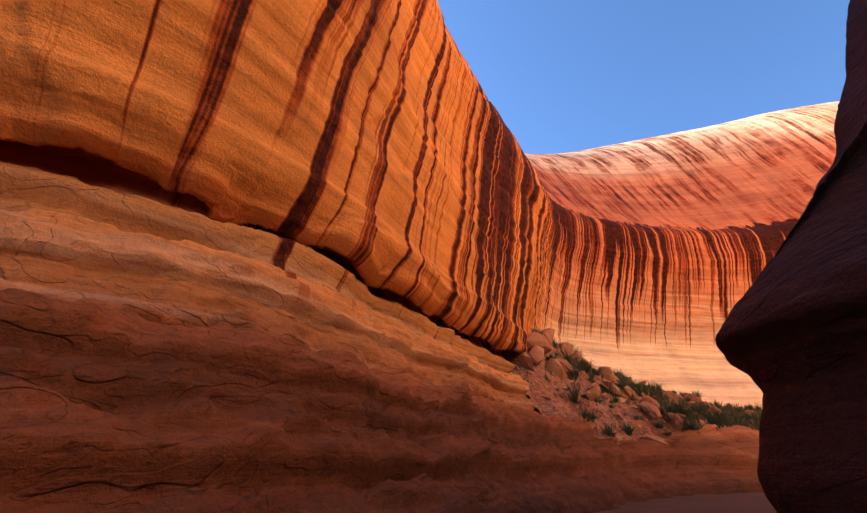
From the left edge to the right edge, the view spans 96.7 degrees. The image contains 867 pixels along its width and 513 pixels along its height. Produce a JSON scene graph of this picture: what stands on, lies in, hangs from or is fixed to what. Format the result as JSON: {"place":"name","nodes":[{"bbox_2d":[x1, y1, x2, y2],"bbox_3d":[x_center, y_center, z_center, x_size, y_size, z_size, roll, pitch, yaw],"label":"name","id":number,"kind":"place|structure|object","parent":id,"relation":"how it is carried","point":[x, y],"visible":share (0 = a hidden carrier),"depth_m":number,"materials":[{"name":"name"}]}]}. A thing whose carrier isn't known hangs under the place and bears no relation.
{"place":"outdoors","nodes":[
{"label":"outdoors","id":0,"kind":"place"},
{"bbox_2d":[437,0,849,153],"label":"sky","id":1,"kind":"structure","parent":0,"point":[563,76],"materials":[{"name":"blue"}]},
{"bbox_2d":[597,492,776,512],"bbox_3d":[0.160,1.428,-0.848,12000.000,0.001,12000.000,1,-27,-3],"label":"ground","id":2,"kind":"structure","parent":0,"point":[755,502],"depth_m":13.61,"materials":[{"name":"brown sand"}]},
{"bbox_2d":[0,0,838,512],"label":"canyon wall","id":3,"kind":"structure","parent":2,"relation":"on","point":[300,256],"depth_m":10.66,"materials":[{"name":"orange stone"}]},
{"bbox_2d":[506,345,753,440],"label":"talus slope","id":4,"kind":"structure","parent":3,"relation":"on","point":[537,387],"depth_m":24.54,"materials":[{"name":"brown stone"}]},
{"bbox_2d":[517,328,755,444],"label":"talus boulders","id":5,"kind":"object","parent":4,"relation":"on","point":[538,345],"visible":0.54,"depth_m":26.76,"materials":[{"name":"brown stone"}]},
{"bbox_2d":[532,328,762,435],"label":"shrubs","id":6,"kind":"object","parent":4,"relation":"on","point":[725,416],"visible":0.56,"depth_m":27.11,"materials":[{"name":"green plant"}]},
{"bbox_2d":[715,0,866,512],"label":"rock outcrop","id":7,"kind":"object","parent":2,"relation":"on","point":[791,339],"visible":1,"depth_m":4.13,"materials":[{"name":"brown stone"}]}
]}

